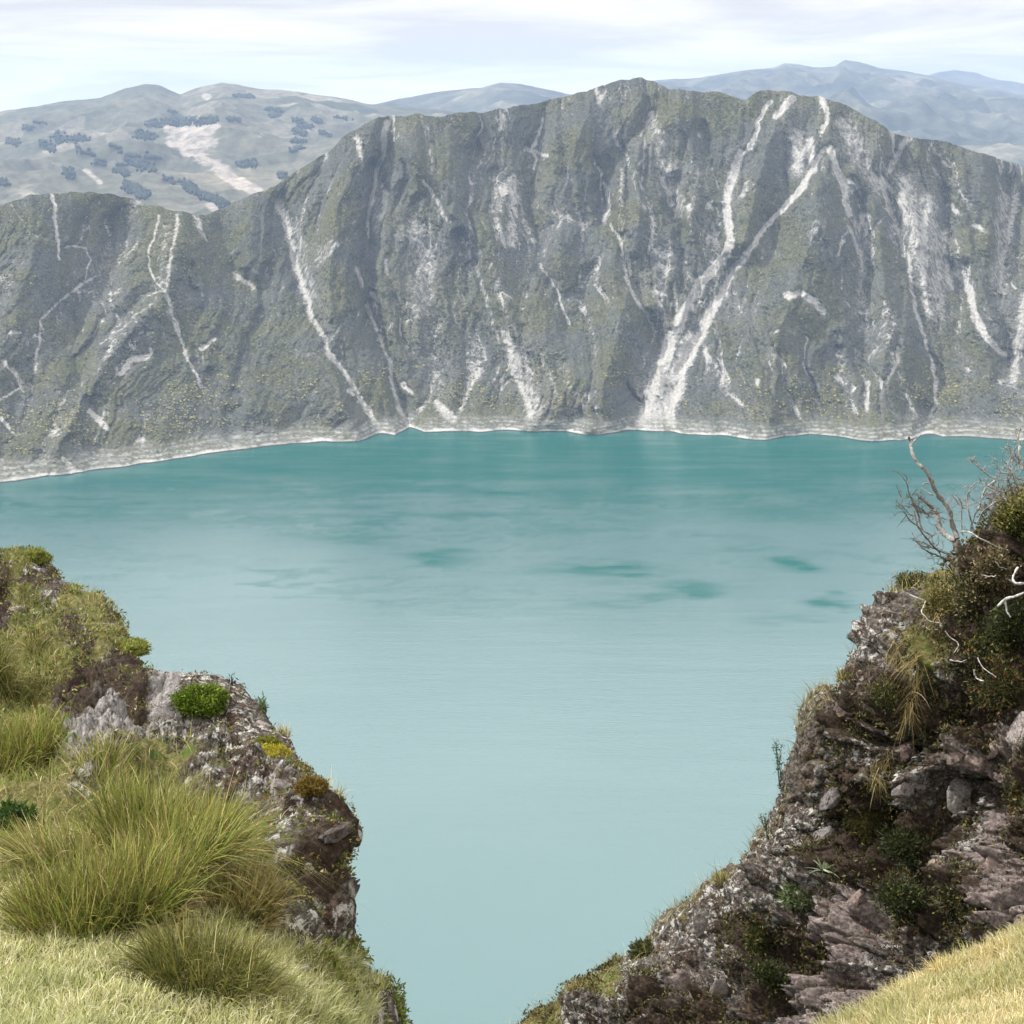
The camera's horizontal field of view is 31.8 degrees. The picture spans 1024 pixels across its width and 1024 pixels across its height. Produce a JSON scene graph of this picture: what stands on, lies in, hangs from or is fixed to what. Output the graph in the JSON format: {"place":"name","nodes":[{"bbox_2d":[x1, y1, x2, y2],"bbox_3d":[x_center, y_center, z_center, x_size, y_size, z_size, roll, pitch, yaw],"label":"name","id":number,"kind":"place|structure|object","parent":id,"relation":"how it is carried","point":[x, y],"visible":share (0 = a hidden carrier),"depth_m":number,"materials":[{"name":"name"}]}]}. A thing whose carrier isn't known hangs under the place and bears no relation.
{"place":"outdoors","nodes":[
{"label":"outdoors","id":0,"kind":"place"},
{"bbox_2d":[0,552,402,1023],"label":"rocky ledge","id":1,"kind":"object","parent":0,"point":[104,703],"visible":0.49,"depth_m":7.61,"materials":[{"name":"stone"}]},
{"bbox_2d":[6,605,26,614],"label":"embedded stone","id":2,"kind":"object","parent":1,"relation":"on","point":[16,607],"visible":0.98,"depth_m":12.03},
{"bbox_2d":[0,797,43,833],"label":"leafy herb","id":3,"kind":"object","parent":1,"relation":"on","point":[13,808],"visible":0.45,"depth_m":6.55,"materials":[{"name":"green plant"}]},
{"bbox_2d":[0,712,54,777],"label":"grass tussock","id":4,"kind":"object","parent":1,"relation":"on","point":[7,767],"depth_m":7.48,"materials":[{"name":"plant"}]},
{"bbox_2d":[0,627,64,713],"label":"grass tussock","id":5,"kind":"object","parent":1,"relation":"on","point":[7,674],"depth_m":9.35,"materials":[{"name":"plant"}]},
{"bbox_2d":[16,624,58,662],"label":"grass tussock","id":6,"kind":"object","parent":1,"relation":"on","point":[29,647],"depth_m":10.83,"materials":[{"name":"plant"}]},
{"bbox_2d":[21,545,54,565],"bbox_3d":[-3.611,0.325,13.666,0.252,0.155,0.234,-6,14,-25],"label":"moss cushion","id":7,"kind":"object","parent":1,"relation":"on","point":[39,555],"visible":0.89,"depth_m":13.62,"materials":[{"name":"green plant"}]},
{"bbox_2d":[0,699,81,775],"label":"grass tussock","id":8,"kind":"object","parent":1,"relation":"on","point":[45,736],"depth_m":7.58,"materials":[{"name":"plant"}]},
{"bbox_2d":[0,803,112,875],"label":"grass tussock","id":9,"kind":"object","parent":1,"relation":"on","point":[17,842],"depth_m":5.82,"materials":[{"name":"plant"}]},
{"bbox_2d":[0,836,161,952],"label":"grass tussock","id":10,"kind":"object","parent":1,"relation":"on","point":[28,908],"depth_m":5.04,"materials":[{"name":"plant"}]},
{"bbox_2d":[56,721,137,794],"bbox_3d":[-1.636,1.018,7.178,0.363,0.303,0.402,-10,16,-36],"label":"grass tussock","id":11,"kind":"object","parent":1,"relation":"on","point":[105,752],"depth_m":7.21,"materials":[{"name":"plant"}]},
{"bbox_2d":[0,544,231,749],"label":"herbs","id":12,"kind":"object","parent":1,"relation":"on","point":[81,622],"visible":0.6,"depth_m":11.19,"materials":[{"name":"green plant"}]},
{"bbox_2d":[113,635,153,658],"bbox_3d":[-2.408,0.843,11.269,0.335,0.135,0.294,0,13,0],"label":"moss cushion","id":13,"kind":"object","parent":1,"relation":"on","point":[138,646],"visible":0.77,"depth_m":11.23,"materials":[{"name":"green plant"}]},
{"bbox_2d":[27,817,252,953],"bbox_3d":[-1.086,1.085,5.174,0.669,0.338,0.818,0,13,0],"label":"grass tussock","id":14,"kind":"object","parent":1,"relation":"on","point":[167,887],"depth_m":5.15,"materials":[{"name":"plant"}]},
{"bbox_2d":[45,751,235,859],"bbox_3d":[-1.215,1.022,6.056,0.707,0.428,0.714,0,13,0],"label":"grass tussock","id":15,"kind":"object","parent":1,"relation":"on","point":[123,802],"depth_m":6.03,"materials":[{"name":"plant"}]},
{"bbox_2d":[0,543,289,891],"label":"short grass","id":16,"kind":"structure","parent":1,"relation":"on","point":[22,776],"depth_m":7.57,"materials":[{"name":"plant"}]},
{"bbox_2d":[0,869,393,1023],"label":"short grass","id":17,"kind":"structure","parent":1,"relation":"on","point":[76,1004],"depth_m":4.70,"materials":[{"name":"plant"}]},
{"bbox_2d":[168,681,230,717],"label":"cushion plant","id":18,"kind":"object","parent":1,"relation":"on","point":[196,699],"visible":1,"depth_m":9.84,"materials":[{"name":"green plant"}]},
{"bbox_2d":[42,767,371,959],"bbox_3d":[-1.087,1.122,5.597,1.170,0.630,1.178,12,18,42],"label":"grass tussock","id":19,"kind":"object","parent":1,"relation":"on","point":[218,838],"depth_m":5.53,"materials":[{"name":"plant"}]},
{"bbox_2d":[111,773,302,870],"bbox_3d":[-1.017,1.061,5.988,0.710,0.356,0.663,0,13,0],"label":"grass tussock","id":20,"kind":"object","parent":1,"relation":"on","point":[213,806],"depth_m":6.03,"materials":[{"name":"plant"}]},
{"bbox_2d":[92,899,347,1023],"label":"grass tussock","id":21,"kind":"object","parent":1,"relation":"on","point":[167,956],"depth_m":4.78,"materials":[{"name":"plant"}]},
{"bbox_2d":[225,672,238,692],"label":"thin weed","id":22,"kind":"object","parent":1,"relation":"on","point":[231,683],"visible":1,"depth_m":10.24,"materials":[{"name":"green plant"}]},
{"bbox_2d":[181,841,311,935],"bbox_3d":[-0.820,1.136,5.432,0.490,0.230,0.448,-7,15,-29],"label":"grass tussock","id":23,"kind":"object","parent":1,"relation":"on","point":[267,900],"depth_m":5.39,"materials":[{"name":"plant"}]},
{"bbox_2d":[254,691,268,713],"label":"thin weed","id":24,"kind":"object","parent":1,"relation":"on","point":[262,704],"visible":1,"depth_m":10.10,"materials":[{"name":"green plant"}]},
{"bbox_2d":[256,720,270,728],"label":"embedded stone","id":25,"kind":"object","parent":1,"relation":"on","point":[266,725],"visible":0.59,"depth_m":9.84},
{"bbox_2d":[249,734,283,744],"bbox_3d":[-1.230,1.143,8.960,0.183,0.093,0.152,0,13,0],"label":"moss cushion","id":26,"kind":"object","parent":1,"relation":"on","point":[268,739],"visible":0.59,"depth_m":8.95,"materials":[{"name":"green plant"}]},
{"bbox_2d":[147,664,403,1020],"bbox_3d":[-1.078,1.130,7.954,0.911,1.083,6.367,-4,14,-17],"label":"rock face","id":27,"kind":"object","parent":1,"relation":"on","point":[346,859],"visible":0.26,"depth_m":6.48,"materials":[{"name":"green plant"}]},
{"bbox_2d":[261,741,294,760],"bbox_3d":[-1.081,1.092,8.144,0.171,0.100,0.153,4,14,17],"label":"moss cushion","id":28,"kind":"object","parent":1,"relation":"on","point":[273,749],"visible":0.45,"depth_m":8.14,"materials":[{"name":"yellow plant"}]},
{"bbox_2d":[270,778,292,795],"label":"embedded stone","id":29,"kind":"object","parent":1,"relation":"on","point":[277,783],"visible":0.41,"depth_m":6.50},
{"bbox_2d":[271,721,293,736],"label":"grass tussock","id":30,"kind":"object","parent":1,"relation":"on","point":[284,732],"depth_m":9.79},
{"bbox_2d":[304,862,313,873],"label":"embedded stone","id":31,"kind":"object","parent":1,"relation":"on","point":[310,868],"visible":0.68,"depth_m":6.04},
{"bbox_2d":[293,773,331,798],"bbox_3d":[-0.703,0.964,6.353,0.140,0.085,0.128,-5,14,-20],"label":"moss cushion","id":32,"kind":"object","parent":1,"relation":"on","point":[307,784],"visible":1,"depth_m":6.33,"materials":[{"name":"yellow plant"}]},
{"bbox_2d":[289,939,362,998],"bbox_3d":[-0.590,1.387,5.451,0.295,0.229,0.311,-9,16,-35],"label":"grass tussock","id":33,"kind":"object","parent":1,"relation":"on","point":[336,966],"depth_m":5.44,"materials":[{"name":"plant"}]},
{"bbox_2d":[317,821,353,843],"bbox_3d":[-0.601,1.087,6.109,0.136,0.060,0.092,-5,14,-22],"label":"embedded stone","id":34,"kind":"object","parent":1,"relation":"on","point":[335,834],"visible":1,"depth_m":6.07,"materials":[{"name":"stone"}]},
{"bbox_2d":[328,767,349,808],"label":"grass tussock","id":35,"kind":"object","parent":1,"relation":"on","point":[340,793],"depth_m":6.42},
{"bbox_2d":[302,931,412,1023],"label":"herbs","id":36,"kind":"object","parent":1,"relation":"on","point":[400,1001],"visible":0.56,"depth_m":5.92,"materials":[{"name":"green plant"}]},
{"bbox_2d":[0,83,464,214],"bbox_3d":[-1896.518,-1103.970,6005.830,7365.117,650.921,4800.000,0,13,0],"label":"farmland","id":37,"kind":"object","parent":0,"point":[204,157],"visible":0.33,"depth_m":5228.65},
{"bbox_2d":[0,92,353,208],"bbox_3d":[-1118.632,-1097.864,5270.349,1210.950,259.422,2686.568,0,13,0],"label":"woods","id":38,"kind":"object","parent":37,"relation":"on","point":[140,192],"visible":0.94,"depth_m":4899.40,"materials":[{"name":"green plant"}]},
{"bbox_2d":[374,83,572,112],"bbox_3d":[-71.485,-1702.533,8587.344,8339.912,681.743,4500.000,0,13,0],"label":"mountain","id":39,"kind":"structure","parent":0,"point":[493,97],"depth_m":8508.99,"materials":[{"name":"stone"}]},
{"bbox_2d":[0,428,1023,1023],"bbox_3d":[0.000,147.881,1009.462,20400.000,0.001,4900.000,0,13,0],"label":"lake","id":40,"kind":"structure","parent":0,"point":[528,696],"depth_m":1295.14,"materials":[{"name":"liquid"}]},
{"bbox_2d":[0,77,1023,482],"bbox_3d":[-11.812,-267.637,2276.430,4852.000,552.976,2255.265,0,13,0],"label":"crater hills","id":41,"kind":"structure","parent":0,"point":[926,245],"depth_m":2198.14,"materials":[{"name":"stone"}]},
{"bbox_2d":[0,84,1023,454],"bbox_3d":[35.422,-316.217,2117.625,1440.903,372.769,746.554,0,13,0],"label":"slope bushes","id":42,"kind":"object","parent":41,"relation":"on","point":[234,354],"visible":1,"depth_m":2153.65,"materials":[{"name":"green plant"}]},
{"bbox_2d":[0,0,1023,110],"label":"sky","id":43,"kind":"structure","parent":0,"point":[52,51],"materials":[{"name":"white"}]},
{"bbox_2d":[523,489,1023,1023],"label":"cliff","id":44,"kind":"structure","parent":0,"point":[841,963],"depth_m":12.25,"materials":[{"name":"stone"}]},
{"bbox_2d":[563,976,585,990],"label":"dry tuft","id":45,"kind":"object","parent":44,"relation":"on","point":[571,985],"visible":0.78,"depth_m":14.33,"materials":[{"name":"beige plant"}]},
{"bbox_2d":[601,952,623,968],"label":"dry tuft","id":46,"kind":"object","parent":44,"relation":"on","point":[614,959],"visible":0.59,"depth_m":14.41,"materials":[{"name":"green plant"}]},
{"bbox_2d":[626,937,653,960],"bbox_3d":[1.063,3.454,14.234,0.329,0.182,0.319,0,13,0],"label":"moss cushion","id":47,"kind":"object","parent":44,"relation":"on","point":[636,948],"visible":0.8,"depth_m":14.20,"materials":[{"name":"green plant"}]},
{"bbox_2d":[658,924,669,940],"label":"embedded stone","id":48,"kind":"object","parent":44,"relation":"on","point":[666,928],"visible":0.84,"depth_m":14.12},
{"bbox_2d":[693,911,710,938],"bbox_3d":[1.499,3.152,13.705,0.205,0.215,0.189,-11,17,-39],"label":"embedded stone","id":49,"kind":"object","parent":44,"relation":"on","point":[699,919],"visible":0.49,"depth_m":13.67,"materials":[{"name":"stone"}]},
{"bbox_2d":[706,867,729,887],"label":"dry tuft","id":50,"kind":"object","parent":44,"relation":"on","point":[715,876],"visible":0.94,"depth_m":13.90,"materials":[{"name":"beige plant"}]},
{"bbox_2d":[709,977,728,999],"bbox_3d":[1.454,3.454,12.824,0.162,0.278,0.110,-8,15,-30],"label":"embedded stone","id":51,"kind":"object","parent":44,"relation":"on","point":[720,986],"visible":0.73,"depth_m":12.79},
{"bbox_2d":[736,921,772,961],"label":"cliff shrub","id":52,"kind":"object","parent":44,"relation":"on","point":[755,938],"visible":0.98,"depth_m":12.84,"materials":[{"name":"green plant"}]},
{"bbox_2d":[758,813,770,839],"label":"thin weed","id":53,"kind":"object","parent":44,"relation":"on","point":[765,823],"visible":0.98,"depth_m":13.56,"materials":[{"name":"green plant"}]},
{"bbox_2d":[506,480,1023,1023],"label":"crest grass","id":54,"kind":"structure","parent":44,"relation":"on","point":[556,1006],"depth_m":13.93,"materials":[{"name":"plant"}]},
{"bbox_2d":[743,953,797,999],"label":"cliff shrub","id":55,"kind":"object","parent":44,"relation":"on","point":[767,974],"visible":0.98,"depth_m":12.54,"materials":[{"name":"green plant"}]},
{"bbox_2d":[518,479,1023,1023],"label":"cliff scrub","id":56,"kind":"object","parent":44,"relation":"on","point":[646,973],"visible":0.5,"depth_m":12.21,"materials":[{"name":"green plant"}]},
{"bbox_2d":[771,739,784,787],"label":"thin weed","id":57,"kind":"object","parent":44,"relation":"on","point":[777,760],"visible":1,"depth_m":13.50,"materials":[{"name":"green plant"}]},
{"bbox_2d":[775,881,814,913],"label":"tufted plant","id":58,"kind":"object","parent":44,"relation":"on","point":[796,897],"visible":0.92,"depth_m":12.55,"materials":[{"name":"green plant"}]},
{"bbox_2d":[807,856,837,876],"bbox_3d":[2.138,2.435,12.372,0.255,0.107,0.274,0,13,0],"label":"spiky rosette","id":59,"kind":"object","parent":44,"relation":"on","point":[824,867],"visible":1,"depth_m":12.41,"materials":[{"name":"green plant"}]},
{"bbox_2d":[813,826,836,844],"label":"embedded stone","id":60,"kind":"object","parent":44,"relation":"on","point":[824,832],"visible":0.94,"depth_m":12.67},
{"bbox_2d":[819,786,842,810],"bbox_3d":[2.222,1.978,12.466,0.164,0.196,0.171,12,18,42],"label":"embedded stone","id":61,"kind":"object","parent":44,"relation":"on","point":[829,799],"visible":0.96,"depth_m":12.41,"materials":[{"name":"stone"}]},
{"bbox_2d":[830,702,856,719],"bbox_3d":[2.335,1.363,12.482,0.244,0.138,0.146,0,13,0],"label":"embedded stone","id":62,"kind":"object","parent":44,"relation":"on","point":[836,708],"visible":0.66,"depth_m":12.44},
{"bbox_2d":[833,663,855,682],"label":"dry tuft","id":63,"kind":"object","parent":44,"relation":"on","point":[841,675],"visible":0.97,"depth_m":12.51,"materials":[{"name":"beige plant"}]},
{"bbox_2d":[847,889,867,916],"bbox_3d":[2.330,2.639,12.141,0.128,0.220,0.074,-4,14,-16],"label":"embedded stone","id":64,"kind":"object","parent":44,"relation":"on","point":[857,898],"visible":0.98,"depth_m":12.11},
{"bbox_2d":[832,796,892,846],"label":"cliff shrub","id":65,"kind":"object","parent":44,"relation":"on","point":[866,820],"visible":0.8,"depth_m":12.45,"materials":[{"name":"green plant"}]},
{"bbox_2d":[863,953,883,961],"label":"embedded stone","id":66,"kind":"object","parent":44,"relation":"on","point":[867,957],"visible":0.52,"depth_m":11.82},
{"bbox_2d":[849,747,898,805],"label":"hanging grass","id":67,"kind":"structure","parent":44,"relation":"hanging from","point":[879,780],"depth_m":12.15,"materials":[{"name":"plant"}]},
{"bbox_2d":[865,674,900,713],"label":"cliff shrub","id":68,"kind":"object","parent":44,"relation":"on","point":[883,698],"visible":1,"depth_m":11.92,"materials":[{"name":"green plant"}]},
{"bbox_2d":[874,630,915,673],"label":"hanging grass","id":69,"kind":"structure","parent":44,"relation":"hanging from","point":[893,648],"depth_m":12.06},
{"bbox_2d":[863,867,933,924],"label":"cliff shrub","id":70,"kind":"object","parent":44,"relation":"on","point":[901,898],"visible":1,"depth_m":11.07,"materials":[{"name":"green plant"}]},
{"bbox_2d":[875,816,931,865],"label":"cliff shrub","id":71,"kind":"object","parent":44,"relation":"on","point":[901,846],"visible":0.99,"depth_m":11.95,"materials":[{"name":"green plant"}]},
{"bbox_2d":[891,782,915,798],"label":"embedded stone","id":72,"kind":"object","parent":44,"relation":"on","point":[905,790],"visible":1,"depth_m":11.94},
{"bbox_2d":[899,928,907,943],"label":"embedded stone","id":73,"kind":"object","parent":44,"relation":"on","point":[904,939],"visible":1,"depth_m":11.10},
{"bbox_2d":[897,741,918,764],"bbox_3d":[2.673,1.647,12.201,0.167,0.199,0.116,11,17,40],"label":"embedded stone","id":74,"kind":"object","parent":44,"relation":"on","point":[905,751],"visible":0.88,"depth_m":12.16,"materials":[{"name":"stone"}]},
{"bbox_2d":[897,857,918,868],"bbox_3d":[2.671,2.293,12.045,0.250,0.169,0.364,0,13,0],"label":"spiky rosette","id":75,"kind":"object","parent":44,"relation":"on","point":[909,863],"visible":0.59,"depth_m":12.03,"materials":[{"name":"green plant"}]},
{"bbox_2d":[891,568,935,589],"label":"cliff shrub","id":76,"kind":"object","parent":44,"relation":"on","point":[899,578],"visible":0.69,"depth_m":13.06,"materials":[{"name":"green plant"}]},
{"bbox_2d":[885,645,944,753],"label":"hanging grass","id":77,"kind":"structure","parent":44,"relation":"hanging from","point":[909,710],"depth_m":11.88,"materials":[{"name":"plant"}]},
{"bbox_2d":[900,590,941,629],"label":"fallen branch","id":78,"kind":"object","parent":44,"relation":"on","point":[924,600],"visible":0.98,"depth_m":12.03,"materials":[{"name":"wood"}]},
{"bbox_2d":[888,435,961,575],"bbox_3d":[2.822,-0.027,12.254,0.507,0.991,0.675,9,16,35],"label":"dead shrub","id":79,"kind":"object","parent":44,"relation":"on","point":[955,541],"visible":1,"depth_m":12.23,"materials":[{"name":"wood"}]},
{"bbox_2d":[904,566,952,640],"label":"hanging grass","id":80,"kind":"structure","parent":44,"relation":"hanging from","point":[926,625],"depth_m":12.02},
{"bbox_2d":[912,575,953,621],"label":"cliff shrub","id":81,"kind":"object","parent":44,"relation":"on","point":[936,600],"visible":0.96,"depth_m":12.03,"materials":[{"name":"green plant"}]},
{"bbox_2d":[928,859,949,867],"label":"embedded stone","id":82,"kind":"object","parent":44,"relation":"on","point":[932,863],"visible":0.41,"depth_m":10.90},
{"bbox_2d":[919,869,978,930],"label":"cliff shrub","id":83,"kind":"object","parent":44,"relation":"on","point":[946,903],"visible":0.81,"depth_m":10.70,"materials":[{"name":"green plant"}]},
{"bbox_2d":[946,751,964,767],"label":"embedded stone","id":84,"kind":"object","parent":44,"relation":"on","point":[958,756],"visible":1,"depth_m":11.48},
{"bbox_2d":[947,776,971,813],"bbox_3d":[2.965,1.882,11.928,0.167,0.285,0.135,4,14,18],"label":"embedded stone","id":85,"kind":"object","parent":44,"relation":"on","point":[959,792],"visible":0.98,"depth_m":11.87,"materials":[{"name":"stone"}]},
{"bbox_2d":[940,560,989,625],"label":"cliff shrub","id":86,"kind":"object","parent":44,"relation":"on","point":[967,600],"visible":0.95,"depth_m":11.96,"materials":[{"name":"green plant"}]},
{"bbox_2d":[964,754,985,771],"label":"embedded stone","id":87,"kind":"object","parent":44,"relation":"on","point":[974,763],"visible":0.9,"depth_m":11.42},
{"bbox_2d":[941,424,1023,535],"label":"twig shrub","id":88,"kind":"object","parent":44,"relation":"on","point":[1010,473],"visible":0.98,"depth_m":12.12,"materials":[{"name":"grey plant"}]},
{"bbox_2d":[960,628,1006,662],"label":"cliff shrub","id":89,"kind":"object","parent":44,"relation":"on","point":[977,646],"visible":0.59,"depth_m":11.80,"materials":[{"name":"green plant"}]},
{"bbox_2d":[977,856,998,873],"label":"embedded stone","id":90,"kind":"object","parent":44,"relation":"on","point":[989,863],"visible":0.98,"depth_m":10.73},
{"bbox_2d":[961,634,1023,720],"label":"cliff shrub","id":91,"kind":"object","parent":44,"relation":"on","point":[1006,685],"visible":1,"depth_m":11.38,"materials":[{"name":"green plant"}]},
{"bbox_2d":[986,741,1000,758],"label":"embedded stone","id":92,"kind":"object","parent":44,"relation":"on","point":[993,753],"visible":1,"depth_m":11.42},
{"bbox_2d":[964,538,1023,595],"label":"cliff shrub","id":93,"kind":"object","parent":44,"relation":"on","point":[988,566],"visible":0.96,"depth_m":11.72,"materials":[{"name":"green plant"}]},
{"bbox_2d":[959,531,1006,549],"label":"bleached twig","id":94,"kind":"object","parent":93,"relation":"on","point":[979,538],"visible":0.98,"depth_m":11.81,"materials":[{"name":"wood"}]},
{"bbox_2d":[974,588,1023,655],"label":"cliff shrub","id":95,"kind":"object","parent":44,"relation":"on","point":[1008,628],"visible":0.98,"depth_m":11.67,"materials":[{"name":"green plant"}]},
{"bbox_2d":[987,492,1023,540],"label":"cliff shrub","id":96,"kind":"object","parent":44,"relation":"on","point":[1009,516],"visible":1,"depth_m":11.89,"materials":[{"name":"green plant"}]},
{"bbox_2d":[997,762,1023,824],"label":"cliff shrub","id":97,"kind":"object","parent":44,"relation":"on","point":[1014,793],"visible":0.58,"depth_m":11.20,"materials":[{"name":"green plant"}]},
{"bbox_2d":[997,567,1023,617],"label":"bleached snag","id":98,"kind":"object","parent":44,"relation":"on","point":[1014,596],"visible":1,"depth_m":11.32,"materials":[{"name":"white plant"}]},
{"bbox_2d":[1005,711,1023,750],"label":"boulder","id":99,"kind":"object","parent":44,"relation":"on","point":[1016,729],"visible":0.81,"depth_m":11.30,"materials":[{"name":"stone"}]},
{"bbox_2d":[655,60,1023,167],"bbox_3d":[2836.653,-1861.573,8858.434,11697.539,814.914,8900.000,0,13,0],"label":"mountain","id":100,"kind":"structure","parent":0,"point":[984,120],"depth_m":8621.31,"materials":[{"name":"stone"}]},
{"bbox_2d":[809,916,1023,1023],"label":"grass bank","id":101,"kind":"structure","parent":0,"point":[985,984],"depth_m":5.13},
{"bbox_2d":[873,977,927,996],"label":"dry tuft","id":102,"kind":"object","parent":101,"relation":"on","point":[899,985],"visible":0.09,"depth_m":5.41,"materials":[{"name":"beige plant"}]},
{"bbox_2d":[912,947,968,977],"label":"dry tuft","id":103,"kind":"object","parent":101,"relation":"on","point":[938,963],"visible":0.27,"depth_m":5.53,"materials":[{"name":"beige plant"}]},
{"bbox_2d":[965,940,996,961],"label":"dry tuft","id":104,"kind":"object","parent":101,"relation":"on","point":[979,949],"visible":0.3,"depth_m":5.61,"materials":[{"name":"beige plant"}]},
{"bbox_2d":[977,970,1015,987],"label":"dry tuft","id":105,"kind":"object","parent":101,"relation":"on","point":[992,979],"visible":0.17,"depth_m":5.23,"materials":[{"name":"beige plant"}]},
{"bbox_2d":[986,934,1023,957],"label":"dry tuft","id":106,"kind":"object","parent":101,"relation":"on","point":[999,945],"visible":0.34,"depth_m":5.54,"materials":[{"name":"beige plant"}]},
{"bbox_2d":[929,70,1023,93],"bbox_3d":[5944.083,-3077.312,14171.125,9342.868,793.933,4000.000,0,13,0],"label":"mountain","id":107,"kind":"structure","parent":0,"point":[971,78],"depth_m":14270.16,"materials":[{"name":"stone"}]}
]}

